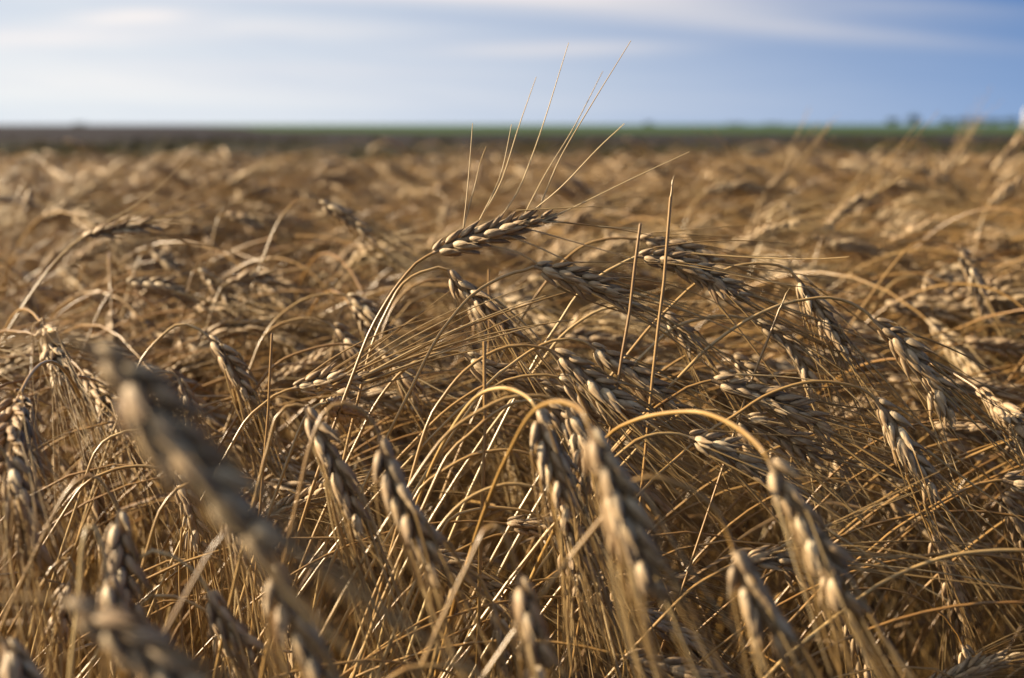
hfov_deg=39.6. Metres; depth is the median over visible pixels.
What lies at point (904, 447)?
wheat stalk
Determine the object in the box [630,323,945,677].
wheat stalk
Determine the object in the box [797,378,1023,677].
wheat stalk
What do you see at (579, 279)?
wheat stalk
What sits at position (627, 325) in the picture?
broken stalk
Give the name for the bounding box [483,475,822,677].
wheat stalk
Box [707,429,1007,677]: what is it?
wheat stalk
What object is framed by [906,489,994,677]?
wheat stalk
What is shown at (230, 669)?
wheat stalk
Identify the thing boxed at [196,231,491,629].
wheat stalk
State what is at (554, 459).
wheat stalk
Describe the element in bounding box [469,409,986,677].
wheat stalk
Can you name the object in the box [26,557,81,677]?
wheat stalk
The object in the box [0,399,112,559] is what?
wheat stalk
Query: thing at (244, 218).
wheat stalk
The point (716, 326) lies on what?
wheat stalk
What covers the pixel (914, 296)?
wheat stalk
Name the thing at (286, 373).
wheat stalk
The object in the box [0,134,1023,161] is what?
weeds
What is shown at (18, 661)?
wheat stalk
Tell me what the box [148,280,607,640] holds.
wheat stalk
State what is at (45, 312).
wheat stalk
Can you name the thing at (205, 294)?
wheat stalk
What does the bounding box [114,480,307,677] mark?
wheat stalk
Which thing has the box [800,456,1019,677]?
wheat stalk
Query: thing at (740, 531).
wheat stalk
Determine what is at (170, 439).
wheat stalk
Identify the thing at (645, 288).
wheat stalk
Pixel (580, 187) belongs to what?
wheat stalk
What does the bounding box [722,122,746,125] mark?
bush
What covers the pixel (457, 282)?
wheat stalk
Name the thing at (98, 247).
wheat stalk
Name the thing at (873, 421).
wheat stalk
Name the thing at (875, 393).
wheat stalk
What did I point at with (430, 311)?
wheat stalk
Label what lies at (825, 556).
wheat stalk
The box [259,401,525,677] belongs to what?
wheat stalk
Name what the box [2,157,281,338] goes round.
wheat stalk
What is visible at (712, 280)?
wheat stalk
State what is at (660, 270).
wheat stalk
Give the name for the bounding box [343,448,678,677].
wheat stalk
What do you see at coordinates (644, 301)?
wheat stalk
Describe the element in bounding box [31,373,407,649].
wheat stalk
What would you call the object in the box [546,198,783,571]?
wheat stalk
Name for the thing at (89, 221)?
wheat stalk
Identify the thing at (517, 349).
wheat stalk
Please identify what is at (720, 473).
broken stalk
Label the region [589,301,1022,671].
wheat stalk
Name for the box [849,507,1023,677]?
wheat stalk
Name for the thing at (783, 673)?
wheat stalk
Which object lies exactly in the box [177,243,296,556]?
wheat stalk
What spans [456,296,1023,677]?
wheat stalk
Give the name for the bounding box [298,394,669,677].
wheat stalk
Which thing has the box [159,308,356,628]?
wheat stalk
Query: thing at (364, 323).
wheat stalk
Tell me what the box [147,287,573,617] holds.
wheat stalk
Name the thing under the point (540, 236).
wheat stalk
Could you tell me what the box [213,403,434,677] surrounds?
wheat stalk
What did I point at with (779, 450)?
wheat stalk
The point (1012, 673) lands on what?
wheat stalk
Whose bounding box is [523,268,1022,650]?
wheat stalk
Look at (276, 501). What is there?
wheat stalk
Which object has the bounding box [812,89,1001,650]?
wheat stalk
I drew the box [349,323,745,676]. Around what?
wheat stalk
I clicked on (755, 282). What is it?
wheat stalk
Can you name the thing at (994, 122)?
broadleaf tree
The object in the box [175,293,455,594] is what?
wheat stalk
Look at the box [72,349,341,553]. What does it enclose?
wheat stalk
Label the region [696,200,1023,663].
wheat stalk
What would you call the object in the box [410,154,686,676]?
wheat stalk
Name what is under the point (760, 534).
wheat stalk
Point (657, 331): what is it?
broken stalk
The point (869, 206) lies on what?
wheat stalk
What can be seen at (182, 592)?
wheat stalk
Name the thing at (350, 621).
wheat stalk
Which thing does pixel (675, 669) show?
wheat stalk
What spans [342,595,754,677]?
wheat stalk
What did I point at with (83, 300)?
wheat stalk
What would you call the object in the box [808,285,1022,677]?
wheat stalk
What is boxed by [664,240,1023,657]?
wheat stalk
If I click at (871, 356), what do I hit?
wheat stalk
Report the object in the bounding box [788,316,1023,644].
wheat stalk
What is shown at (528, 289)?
wheat stalk
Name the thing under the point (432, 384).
wheat stalk
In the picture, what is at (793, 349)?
wheat stalk
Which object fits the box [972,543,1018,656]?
wheat stalk
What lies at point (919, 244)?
wheat stalk
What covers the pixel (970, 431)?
wheat stalk
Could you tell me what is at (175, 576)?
wheat stalk
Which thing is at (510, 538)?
wheat stalk
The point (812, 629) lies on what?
wheat stalk
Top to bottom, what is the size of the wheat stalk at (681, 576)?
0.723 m
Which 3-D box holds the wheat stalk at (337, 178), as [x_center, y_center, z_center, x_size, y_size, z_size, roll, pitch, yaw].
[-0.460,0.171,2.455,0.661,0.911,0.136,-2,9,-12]
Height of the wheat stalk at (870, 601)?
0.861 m
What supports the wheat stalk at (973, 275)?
on the ground
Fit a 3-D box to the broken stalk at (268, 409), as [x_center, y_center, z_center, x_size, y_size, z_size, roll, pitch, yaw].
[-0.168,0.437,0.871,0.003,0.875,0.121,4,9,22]
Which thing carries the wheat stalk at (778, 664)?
on the ground
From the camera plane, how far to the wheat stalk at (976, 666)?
0.81 m
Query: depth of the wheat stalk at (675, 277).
1.53 m
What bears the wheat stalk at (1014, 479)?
on the ground
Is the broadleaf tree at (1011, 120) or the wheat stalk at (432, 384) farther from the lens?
the broadleaf tree at (1011, 120)
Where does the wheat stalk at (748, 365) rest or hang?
on the ground
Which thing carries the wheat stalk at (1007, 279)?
on the ground
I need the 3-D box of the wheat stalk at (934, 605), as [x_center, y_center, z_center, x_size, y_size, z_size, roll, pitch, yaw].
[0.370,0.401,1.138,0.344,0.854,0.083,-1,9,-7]
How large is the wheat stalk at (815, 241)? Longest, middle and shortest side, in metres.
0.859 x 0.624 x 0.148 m
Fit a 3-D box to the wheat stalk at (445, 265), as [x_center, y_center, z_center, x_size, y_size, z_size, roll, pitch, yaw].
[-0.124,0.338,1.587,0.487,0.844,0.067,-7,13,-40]
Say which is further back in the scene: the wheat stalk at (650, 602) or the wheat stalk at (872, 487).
the wheat stalk at (872, 487)
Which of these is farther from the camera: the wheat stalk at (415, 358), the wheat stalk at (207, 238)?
the wheat stalk at (207, 238)
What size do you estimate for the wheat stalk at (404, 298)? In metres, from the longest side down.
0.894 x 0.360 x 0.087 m
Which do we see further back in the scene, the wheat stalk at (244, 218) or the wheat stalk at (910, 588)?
the wheat stalk at (244, 218)
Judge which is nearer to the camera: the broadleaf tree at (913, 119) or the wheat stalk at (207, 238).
the wheat stalk at (207, 238)
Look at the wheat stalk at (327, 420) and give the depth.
1.10 m
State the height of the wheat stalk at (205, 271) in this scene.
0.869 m
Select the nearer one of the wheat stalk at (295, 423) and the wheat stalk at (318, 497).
the wheat stalk at (318, 497)
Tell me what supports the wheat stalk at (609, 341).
on the ground
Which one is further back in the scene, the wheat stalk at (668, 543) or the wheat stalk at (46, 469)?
the wheat stalk at (668, 543)
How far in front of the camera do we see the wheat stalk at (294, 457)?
1.19 m
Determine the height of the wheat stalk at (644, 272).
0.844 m
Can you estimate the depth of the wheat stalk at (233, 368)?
1.00 m
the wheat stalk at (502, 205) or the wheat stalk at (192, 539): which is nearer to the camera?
the wheat stalk at (192, 539)
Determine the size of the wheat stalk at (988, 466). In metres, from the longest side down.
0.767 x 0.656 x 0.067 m
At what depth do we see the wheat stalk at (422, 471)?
1.15 m
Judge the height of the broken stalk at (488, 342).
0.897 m
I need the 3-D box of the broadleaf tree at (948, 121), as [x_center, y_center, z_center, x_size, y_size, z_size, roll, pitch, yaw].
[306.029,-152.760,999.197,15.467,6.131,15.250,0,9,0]
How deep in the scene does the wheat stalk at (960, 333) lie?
1.31 m
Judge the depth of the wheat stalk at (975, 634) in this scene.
1.87 m
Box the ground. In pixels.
[2,125,1023,677]
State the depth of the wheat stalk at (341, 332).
1.10 m
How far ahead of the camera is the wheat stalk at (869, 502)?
1.21 m
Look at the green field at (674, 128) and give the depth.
357.16 m
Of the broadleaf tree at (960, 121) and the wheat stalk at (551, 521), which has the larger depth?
the broadleaf tree at (960, 121)
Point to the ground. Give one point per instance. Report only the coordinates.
(872, 605)
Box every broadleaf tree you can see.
[886,118,898,125]
[907,115,921,124]
[940,117,955,123]
[954,118,971,125]
[970,117,989,123]
[986,119,1004,125]
[1001,118,1022,123]
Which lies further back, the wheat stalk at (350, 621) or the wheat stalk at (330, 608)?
the wheat stalk at (330, 608)
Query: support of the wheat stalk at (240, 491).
on the ground
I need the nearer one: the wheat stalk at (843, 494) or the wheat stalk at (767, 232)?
the wheat stalk at (843, 494)
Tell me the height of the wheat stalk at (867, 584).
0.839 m
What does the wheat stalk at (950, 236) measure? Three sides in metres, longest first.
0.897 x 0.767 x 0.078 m
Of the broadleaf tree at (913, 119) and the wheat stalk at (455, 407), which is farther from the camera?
the broadleaf tree at (913, 119)
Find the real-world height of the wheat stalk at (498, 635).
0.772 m
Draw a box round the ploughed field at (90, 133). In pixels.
[0,125,1023,141]
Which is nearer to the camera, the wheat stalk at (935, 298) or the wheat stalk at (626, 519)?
the wheat stalk at (626, 519)
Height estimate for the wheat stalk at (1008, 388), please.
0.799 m
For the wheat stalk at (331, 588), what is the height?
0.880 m
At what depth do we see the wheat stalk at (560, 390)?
0.94 m
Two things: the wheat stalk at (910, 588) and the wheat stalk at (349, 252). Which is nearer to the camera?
the wheat stalk at (910, 588)
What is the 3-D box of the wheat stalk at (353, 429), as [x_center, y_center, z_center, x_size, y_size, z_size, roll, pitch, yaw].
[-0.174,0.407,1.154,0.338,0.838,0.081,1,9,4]
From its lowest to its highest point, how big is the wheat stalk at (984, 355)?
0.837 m
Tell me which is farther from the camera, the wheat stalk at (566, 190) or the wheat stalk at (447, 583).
the wheat stalk at (566, 190)
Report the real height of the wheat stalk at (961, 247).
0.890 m
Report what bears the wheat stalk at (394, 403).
on the ground
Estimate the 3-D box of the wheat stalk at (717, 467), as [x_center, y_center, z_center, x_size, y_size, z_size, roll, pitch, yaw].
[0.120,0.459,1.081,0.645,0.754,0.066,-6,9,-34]
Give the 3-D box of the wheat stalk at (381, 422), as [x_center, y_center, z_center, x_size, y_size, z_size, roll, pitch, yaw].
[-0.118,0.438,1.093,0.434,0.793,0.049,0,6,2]
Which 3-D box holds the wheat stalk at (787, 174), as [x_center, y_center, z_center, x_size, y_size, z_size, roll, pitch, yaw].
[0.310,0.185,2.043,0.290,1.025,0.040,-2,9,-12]
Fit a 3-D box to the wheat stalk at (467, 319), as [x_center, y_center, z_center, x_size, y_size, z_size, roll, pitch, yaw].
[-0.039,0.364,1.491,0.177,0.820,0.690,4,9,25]
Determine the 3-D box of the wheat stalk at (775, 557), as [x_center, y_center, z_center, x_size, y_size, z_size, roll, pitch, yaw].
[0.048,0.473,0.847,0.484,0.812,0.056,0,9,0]
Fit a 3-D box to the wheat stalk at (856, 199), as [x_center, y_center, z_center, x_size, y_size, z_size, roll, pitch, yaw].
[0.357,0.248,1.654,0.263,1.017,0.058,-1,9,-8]
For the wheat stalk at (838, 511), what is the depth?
1.03 m
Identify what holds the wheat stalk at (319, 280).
on the ground
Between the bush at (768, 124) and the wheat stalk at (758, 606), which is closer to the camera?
the wheat stalk at (758, 606)
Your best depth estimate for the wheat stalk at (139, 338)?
1.33 m
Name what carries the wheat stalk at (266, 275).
on the ground
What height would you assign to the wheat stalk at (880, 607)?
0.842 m
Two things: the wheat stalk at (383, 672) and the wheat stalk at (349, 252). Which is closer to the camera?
the wheat stalk at (383, 672)
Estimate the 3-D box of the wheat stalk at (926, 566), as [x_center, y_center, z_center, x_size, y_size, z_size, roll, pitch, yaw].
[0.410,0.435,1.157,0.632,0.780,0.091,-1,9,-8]
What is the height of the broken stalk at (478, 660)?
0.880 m
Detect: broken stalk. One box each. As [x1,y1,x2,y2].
[250,333,272,635]
[476,341,486,676]
[482,269,489,544]
[570,223,641,677]
[622,175,674,677]
[652,288,789,677]
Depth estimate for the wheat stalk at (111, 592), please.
0.60 m
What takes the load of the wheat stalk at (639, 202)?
on the ground
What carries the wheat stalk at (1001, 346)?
on the ground
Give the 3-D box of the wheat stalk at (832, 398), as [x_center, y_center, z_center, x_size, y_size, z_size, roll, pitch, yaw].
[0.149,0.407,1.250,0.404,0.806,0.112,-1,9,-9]
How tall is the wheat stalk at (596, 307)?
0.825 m
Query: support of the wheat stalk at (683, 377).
on the ground
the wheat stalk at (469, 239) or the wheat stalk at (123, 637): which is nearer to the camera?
the wheat stalk at (123, 637)
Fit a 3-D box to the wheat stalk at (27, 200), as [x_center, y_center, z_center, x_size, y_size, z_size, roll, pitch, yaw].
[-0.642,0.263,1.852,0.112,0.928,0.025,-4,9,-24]
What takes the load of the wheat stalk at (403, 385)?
on the ground
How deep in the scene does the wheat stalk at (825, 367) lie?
1.21 m
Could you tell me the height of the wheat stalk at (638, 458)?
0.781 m
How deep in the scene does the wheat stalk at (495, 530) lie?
1.28 m
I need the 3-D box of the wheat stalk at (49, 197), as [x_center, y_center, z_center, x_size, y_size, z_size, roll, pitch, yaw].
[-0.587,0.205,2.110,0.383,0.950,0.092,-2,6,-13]
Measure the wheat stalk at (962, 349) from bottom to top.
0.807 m
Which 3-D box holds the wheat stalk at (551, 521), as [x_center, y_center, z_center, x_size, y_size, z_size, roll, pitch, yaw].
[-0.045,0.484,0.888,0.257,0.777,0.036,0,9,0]
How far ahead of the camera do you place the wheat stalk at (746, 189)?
1.90 m
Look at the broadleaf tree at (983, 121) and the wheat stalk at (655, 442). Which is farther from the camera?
the broadleaf tree at (983, 121)
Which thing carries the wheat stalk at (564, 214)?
on the ground
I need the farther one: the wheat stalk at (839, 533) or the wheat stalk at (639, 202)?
the wheat stalk at (639, 202)
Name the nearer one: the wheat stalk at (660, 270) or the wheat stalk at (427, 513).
the wheat stalk at (427, 513)
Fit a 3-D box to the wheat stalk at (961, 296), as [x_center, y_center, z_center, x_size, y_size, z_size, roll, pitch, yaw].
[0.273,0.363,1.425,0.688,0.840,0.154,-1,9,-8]
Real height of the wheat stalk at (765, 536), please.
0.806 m
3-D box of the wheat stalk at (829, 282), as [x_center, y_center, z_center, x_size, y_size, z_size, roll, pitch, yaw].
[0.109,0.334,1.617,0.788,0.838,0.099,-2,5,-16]
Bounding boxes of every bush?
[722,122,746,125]
[763,123,781,125]
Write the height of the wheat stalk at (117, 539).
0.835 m
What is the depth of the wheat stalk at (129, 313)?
1.56 m
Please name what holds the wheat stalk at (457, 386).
on the ground
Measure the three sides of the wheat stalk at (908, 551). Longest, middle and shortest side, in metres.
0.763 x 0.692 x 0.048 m
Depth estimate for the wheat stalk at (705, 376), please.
1.18 m
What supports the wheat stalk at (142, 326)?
on the ground
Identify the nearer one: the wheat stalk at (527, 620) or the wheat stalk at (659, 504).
the wheat stalk at (527, 620)
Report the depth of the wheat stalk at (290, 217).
1.91 m
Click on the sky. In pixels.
(63, 62)
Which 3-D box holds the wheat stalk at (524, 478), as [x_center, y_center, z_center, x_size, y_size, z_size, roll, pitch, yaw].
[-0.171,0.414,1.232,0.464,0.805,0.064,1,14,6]
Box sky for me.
[0,0,1023,124]
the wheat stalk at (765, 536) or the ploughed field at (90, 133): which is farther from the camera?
the ploughed field at (90, 133)
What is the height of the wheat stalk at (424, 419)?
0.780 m
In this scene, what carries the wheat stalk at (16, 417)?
on the ground
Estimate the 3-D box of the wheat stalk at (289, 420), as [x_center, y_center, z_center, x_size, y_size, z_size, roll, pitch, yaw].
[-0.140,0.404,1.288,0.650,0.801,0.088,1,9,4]
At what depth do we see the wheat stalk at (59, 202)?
2.04 m
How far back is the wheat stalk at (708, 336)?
1.72 m
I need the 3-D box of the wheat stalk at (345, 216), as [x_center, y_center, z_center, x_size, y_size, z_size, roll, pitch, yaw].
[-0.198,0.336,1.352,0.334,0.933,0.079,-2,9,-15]
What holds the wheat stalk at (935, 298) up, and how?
on the ground
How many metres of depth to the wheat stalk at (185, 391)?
1.00 m
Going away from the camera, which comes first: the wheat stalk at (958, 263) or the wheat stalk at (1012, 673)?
the wheat stalk at (1012, 673)
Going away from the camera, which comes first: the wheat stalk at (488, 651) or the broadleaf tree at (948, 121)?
the wheat stalk at (488, 651)
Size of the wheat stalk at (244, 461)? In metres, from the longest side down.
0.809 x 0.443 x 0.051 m
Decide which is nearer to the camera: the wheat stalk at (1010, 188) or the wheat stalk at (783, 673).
the wheat stalk at (783, 673)
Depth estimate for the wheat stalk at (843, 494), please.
1.08 m
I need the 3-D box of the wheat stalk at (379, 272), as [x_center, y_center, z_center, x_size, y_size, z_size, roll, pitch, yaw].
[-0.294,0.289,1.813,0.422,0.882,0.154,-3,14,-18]
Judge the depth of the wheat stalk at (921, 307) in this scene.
1.33 m
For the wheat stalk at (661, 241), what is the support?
on the ground
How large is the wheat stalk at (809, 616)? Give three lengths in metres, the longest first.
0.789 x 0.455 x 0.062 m
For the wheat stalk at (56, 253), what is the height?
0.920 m
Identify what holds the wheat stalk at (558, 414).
on the ground
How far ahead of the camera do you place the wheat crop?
1.70 m
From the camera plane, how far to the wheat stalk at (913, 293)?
1.31 m
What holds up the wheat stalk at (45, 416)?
on the ground
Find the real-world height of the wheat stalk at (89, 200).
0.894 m
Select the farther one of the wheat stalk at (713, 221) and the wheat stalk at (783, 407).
the wheat stalk at (713, 221)
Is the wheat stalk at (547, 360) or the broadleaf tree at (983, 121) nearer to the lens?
the wheat stalk at (547, 360)
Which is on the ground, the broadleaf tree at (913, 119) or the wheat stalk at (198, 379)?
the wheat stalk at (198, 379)
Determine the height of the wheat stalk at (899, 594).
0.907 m
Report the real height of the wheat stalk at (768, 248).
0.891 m
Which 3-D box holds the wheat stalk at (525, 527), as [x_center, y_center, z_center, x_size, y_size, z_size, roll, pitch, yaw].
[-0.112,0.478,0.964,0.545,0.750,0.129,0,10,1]
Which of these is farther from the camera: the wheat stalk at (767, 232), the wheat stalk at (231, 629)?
the wheat stalk at (767, 232)
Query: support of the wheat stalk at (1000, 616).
on the ground
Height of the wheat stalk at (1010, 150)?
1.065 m
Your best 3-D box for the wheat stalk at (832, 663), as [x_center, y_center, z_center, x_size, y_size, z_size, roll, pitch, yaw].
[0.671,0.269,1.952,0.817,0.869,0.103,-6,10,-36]
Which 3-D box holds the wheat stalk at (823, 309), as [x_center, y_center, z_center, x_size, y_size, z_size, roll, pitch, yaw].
[0.052,0.401,1.002,0.486,0.909,0.069,0,9,0]
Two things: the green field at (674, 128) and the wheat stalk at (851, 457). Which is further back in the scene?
the green field at (674, 128)
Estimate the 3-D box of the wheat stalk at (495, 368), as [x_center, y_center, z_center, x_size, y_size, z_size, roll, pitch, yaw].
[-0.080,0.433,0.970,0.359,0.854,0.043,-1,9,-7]
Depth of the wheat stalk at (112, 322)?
1.30 m
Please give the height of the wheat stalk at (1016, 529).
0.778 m
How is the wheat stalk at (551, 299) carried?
on the ground
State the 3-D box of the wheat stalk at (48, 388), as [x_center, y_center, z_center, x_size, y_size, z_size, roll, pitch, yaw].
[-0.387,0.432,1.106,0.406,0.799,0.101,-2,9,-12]
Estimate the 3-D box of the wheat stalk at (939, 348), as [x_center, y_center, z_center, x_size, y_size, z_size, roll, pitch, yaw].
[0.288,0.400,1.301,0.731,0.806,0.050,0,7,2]
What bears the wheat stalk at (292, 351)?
on the ground
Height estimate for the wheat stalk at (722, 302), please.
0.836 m
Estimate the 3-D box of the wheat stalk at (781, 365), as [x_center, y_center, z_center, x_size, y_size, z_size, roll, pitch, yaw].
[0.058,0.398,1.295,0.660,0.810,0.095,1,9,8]
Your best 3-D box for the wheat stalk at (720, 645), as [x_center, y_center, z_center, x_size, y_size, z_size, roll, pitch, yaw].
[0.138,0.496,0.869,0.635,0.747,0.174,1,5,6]
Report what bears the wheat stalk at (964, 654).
on the ground
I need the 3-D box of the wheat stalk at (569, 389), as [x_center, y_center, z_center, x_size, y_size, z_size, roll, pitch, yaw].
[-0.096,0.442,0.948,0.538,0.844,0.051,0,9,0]
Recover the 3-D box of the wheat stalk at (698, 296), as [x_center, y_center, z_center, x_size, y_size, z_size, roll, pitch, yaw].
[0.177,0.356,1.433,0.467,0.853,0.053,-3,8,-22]
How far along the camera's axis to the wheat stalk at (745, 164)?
2.10 m
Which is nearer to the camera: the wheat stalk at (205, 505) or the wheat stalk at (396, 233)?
the wheat stalk at (205, 505)
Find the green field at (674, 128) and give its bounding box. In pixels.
[195,125,1023,132]
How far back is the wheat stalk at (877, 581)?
1.36 m
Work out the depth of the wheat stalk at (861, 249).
1.54 m
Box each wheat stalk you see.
[0,158,226,591]
[0,182,45,298]
[0,210,174,299]
[0,218,214,591]
[0,288,224,675]
[0,308,126,540]
[0,308,493,643]
[0,316,329,592]
[0,335,486,677]
[0,352,129,610]
[0,360,115,674]
[0,382,252,661]
[0,385,545,595]
[0,392,581,666]
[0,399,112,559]
[0,446,98,677]
[0,464,261,676]
[0,473,164,677]
[0,594,236,677]
[0,636,44,677]
[1,207,222,317]
[1,214,361,366]
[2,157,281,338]
[3,258,284,615]
[4,162,135,276]
[5,202,253,635]
[8,190,161,326]
[11,290,237,460]
[13,295,120,442]
[17,304,228,640]
[23,235,492,651]
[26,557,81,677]
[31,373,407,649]
[31,429,258,673]
[33,433,425,676]
[35,310,450,484]
[38,371,212,669]
[38,514,767,673]
[43,186,114,670]
[44,323,338,672]
[45,343,535,630]
[51,395,445,677]
[58,328,624,670]
[62,257,322,646]
[67,249,257,671]
[68,525,134,677]
[71,324,741,650]
[72,172,422,479]
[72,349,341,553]
[74,433,539,673]
[76,235,579,652]
[77,412,772,606]
[77,594,259,677]
[78,236,295,674]
[85,549,294,677]
[86,252,144,574]
[109,343,528,677]
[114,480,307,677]
[135,216,415,674]
[135,481,209,675]
[136,236,390,676]
[138,268,328,552]
[138,530,341,677]
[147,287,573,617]
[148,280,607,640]
[150,355,816,674]
[151,257,358,484]
[157,447,482,671]
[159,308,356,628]
[162,269,403,581]
[165,317,436,626]
[168,353,712,632]
[170,198,476,617]
[170,423,741,659]
[171,370,769,645]
[172,303,753,612]
[173,209,690,607]
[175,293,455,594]
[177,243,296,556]
[177,368,724,636]
[180,211,342,645]
[180,324,691,648]
[184,371,784,647]
[188,402,779,654]
[191,274,694,673]
[192,367,554,655]
[194,191,446,634]
[194,336,463,655]
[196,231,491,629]
[196,361,847,673]
[208,222,759,674]
[210,332,474,664]
[211,164,603,656]
[211,176,590,677]
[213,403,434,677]
[215,342,415,674]
[220,389,415,677]
[240,334,402,621]
[240,398,624,672]
[245,416,621,676]
[247,379,741,659]
[252,248,523,646]
[254,213,502,675]
[255,266,718,653]
[255,362,940,666]
[255,373,718,663]
[256,253,582,669]
[259,41,688,676]
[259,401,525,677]
[266,350,650,668]
[269,196,495,674]
[271,259,532,673]
[271,345,856,676]
[278,330,567,663]
[281,377,941,669]
[282,304,472,677]
[290,261,776,677]
[298,214,576,672]
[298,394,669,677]
[299,198,697,612]
[309,193,697,598]
[312,266,636,621]
[314,189,582,658]
[316,397,830,628]
[317,283,848,607]
[318,278,550,631]
[320,208,583,659]
[322,344,666,672]
[323,337,844,663]
[326,281,543,677]
[331,207,754,651]
[333,230,625,657]
[335,297,957,659]
[340,252,674,673]
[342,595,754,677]
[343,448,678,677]
[345,567,837,677]
[346,531,664,677]
[349,305,761,677]
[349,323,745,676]
[351,398,679,677]
[355,639,740,677]
[358,344,776,677]
[361,259,711,647]
[362,618,462,677]
[370,386,658,677]
[371,346,1016,639]
[377,482,630,677]
[378,260,876,677]
[381,343,935,671]
[382,599,773,677]
[384,506,649,677]
[386,356,885,677]
[387,222,862,666]
[388,663,487,677]
[391,335,761,667]
[393,322,953,666]
[395,344,871,676]
[399,240,890,677]
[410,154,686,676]
[414,304,621,672]
[414,523,566,677]
[417,189,917,669]
[428,568,525,677]
[430,346,986,650]
[433,399,762,677]
[438,262,959,673]
[438,350,915,677]
[441,429,949,677]
[446,419,487,659]
[448,315,889,677]
[452,373,997,677]
[454,322,999,672]
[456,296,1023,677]
[460,487,539,661]
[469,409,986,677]
[481,159,714,626]
[482,233,912,665]
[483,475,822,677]
[484,266,806,554]
[485,420,1023,675]
[487,363,911,677]
[490,409,944,677]
[491,394,831,671]
[492,167,778,538]
[500,210,811,602]
[507,380,1023,665]
[509,185,920,654]
[514,407,873,677]
[522,299,1021,665]
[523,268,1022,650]
[533,285,1023,666]
[537,263,794,639]
[537,376,1023,662]
[539,332,1021,665]
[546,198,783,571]
[550,173,782,561]
[551,437,952,675]
[552,417,1023,650]
[555,329,935,666]
[562,347,898,667]
[563,266,864,652]
[564,294,1023,669]
[573,367,1023,671]
[577,341,971,670]
[578,258,766,637]
[579,285,1018,670]
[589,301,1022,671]
[593,291,964,671]
[597,335,1023,672]
[604,252,1019,672]
[605,471,1023,677]
[609,160,833,671]
[614,369,978,672]
[627,478,1015,677]
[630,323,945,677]
[636,282,928,677]
[648,229,949,599]
[652,261,1023,651]
[654,364,1023,663]
[657,325,1023,650]
[658,250,1023,652]
[662,197,853,651]
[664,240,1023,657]
[666,342,1021,609]
[670,366,1023,667]
[671,204,883,656]
[671,438,1009,666]
[673,509,1023,656]
[674,252,943,652]
[676,126,831,665]
[677,204,965,649]
[694,239,1023,662]
[696,108,834,363]
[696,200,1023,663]
[697,553,1023,664]
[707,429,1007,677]
[708,283,1023,638]
[715,439,1011,663]
[720,265,1023,661]
[721,358,1023,660]
[726,275,1017,653]
[728,587,975,666]
[731,418,1008,661]
[731,453,1023,672]
[732,110,944,654]
[735,474,1023,677]
[736,465,968,677]
[738,166,1015,663]
[740,222,1023,671]
[741,469,1023,677]
[748,383,1023,676]
[750,438,964,677]
[755,446,1020,677]
[763,548,1023,677]
[766,189,984,517]
[769,198,1023,543]
[770,207,1023,669]
[770,464,1022,677]
[774,601,1023,677]
[775,465,966,677]
[785,323,1020,645]
[787,254,887,642]
[787,332,1023,663]
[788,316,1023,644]
[792,371,1023,673]
[793,166,1005,672]
[794,337,976,677]
[795,532,1009,677]
[796,252,1019,653]
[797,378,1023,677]
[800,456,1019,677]
[801,314,1020,669]
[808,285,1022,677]
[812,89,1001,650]
[828,239,1021,677]
[829,553,1022,677]
[832,121,1023,670]
[838,374,1023,674]
[843,282,1023,640]
[843,447,998,677]
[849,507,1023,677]
[875,357,1023,661]
[875,405,1023,662]
[876,458,1020,665]
[879,285,1023,621]
[881,472,1023,673]
[902,463,1016,677]
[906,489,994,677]
[913,165,1023,673]
[929,629,1023,677]
[933,455,1023,677]
[969,540,1018,645]
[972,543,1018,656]
[982,575,1023,652]
[1007,665,1023,677]
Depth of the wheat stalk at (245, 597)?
1.18 m
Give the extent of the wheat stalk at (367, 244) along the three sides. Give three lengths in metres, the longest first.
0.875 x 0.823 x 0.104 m
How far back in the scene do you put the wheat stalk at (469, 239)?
0.88 m
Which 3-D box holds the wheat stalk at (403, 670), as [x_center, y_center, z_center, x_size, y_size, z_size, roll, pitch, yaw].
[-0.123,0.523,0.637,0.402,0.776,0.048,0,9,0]
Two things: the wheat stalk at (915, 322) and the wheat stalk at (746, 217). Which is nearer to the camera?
the wheat stalk at (915, 322)
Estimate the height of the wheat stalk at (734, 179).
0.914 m
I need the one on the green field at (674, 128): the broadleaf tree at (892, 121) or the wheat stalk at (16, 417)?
the broadleaf tree at (892, 121)
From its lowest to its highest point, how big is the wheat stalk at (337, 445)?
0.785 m
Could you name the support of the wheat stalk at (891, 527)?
on the ground
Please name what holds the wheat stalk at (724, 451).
on the ground
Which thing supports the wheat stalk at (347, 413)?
on the ground
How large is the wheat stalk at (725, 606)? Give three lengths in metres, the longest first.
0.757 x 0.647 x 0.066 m
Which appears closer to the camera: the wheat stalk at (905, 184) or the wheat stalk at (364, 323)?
the wheat stalk at (364, 323)
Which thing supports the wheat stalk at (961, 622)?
on the ground
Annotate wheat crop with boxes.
[0,134,1023,677]
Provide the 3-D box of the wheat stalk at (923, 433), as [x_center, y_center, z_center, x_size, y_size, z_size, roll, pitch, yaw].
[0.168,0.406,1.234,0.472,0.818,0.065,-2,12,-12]
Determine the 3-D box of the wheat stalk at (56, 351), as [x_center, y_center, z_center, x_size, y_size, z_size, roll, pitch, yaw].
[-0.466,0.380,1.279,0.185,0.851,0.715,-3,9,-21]
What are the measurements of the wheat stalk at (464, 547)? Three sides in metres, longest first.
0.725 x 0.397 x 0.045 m
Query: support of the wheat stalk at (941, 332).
on the ground
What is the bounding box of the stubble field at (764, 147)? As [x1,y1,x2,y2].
[0,142,1023,189]

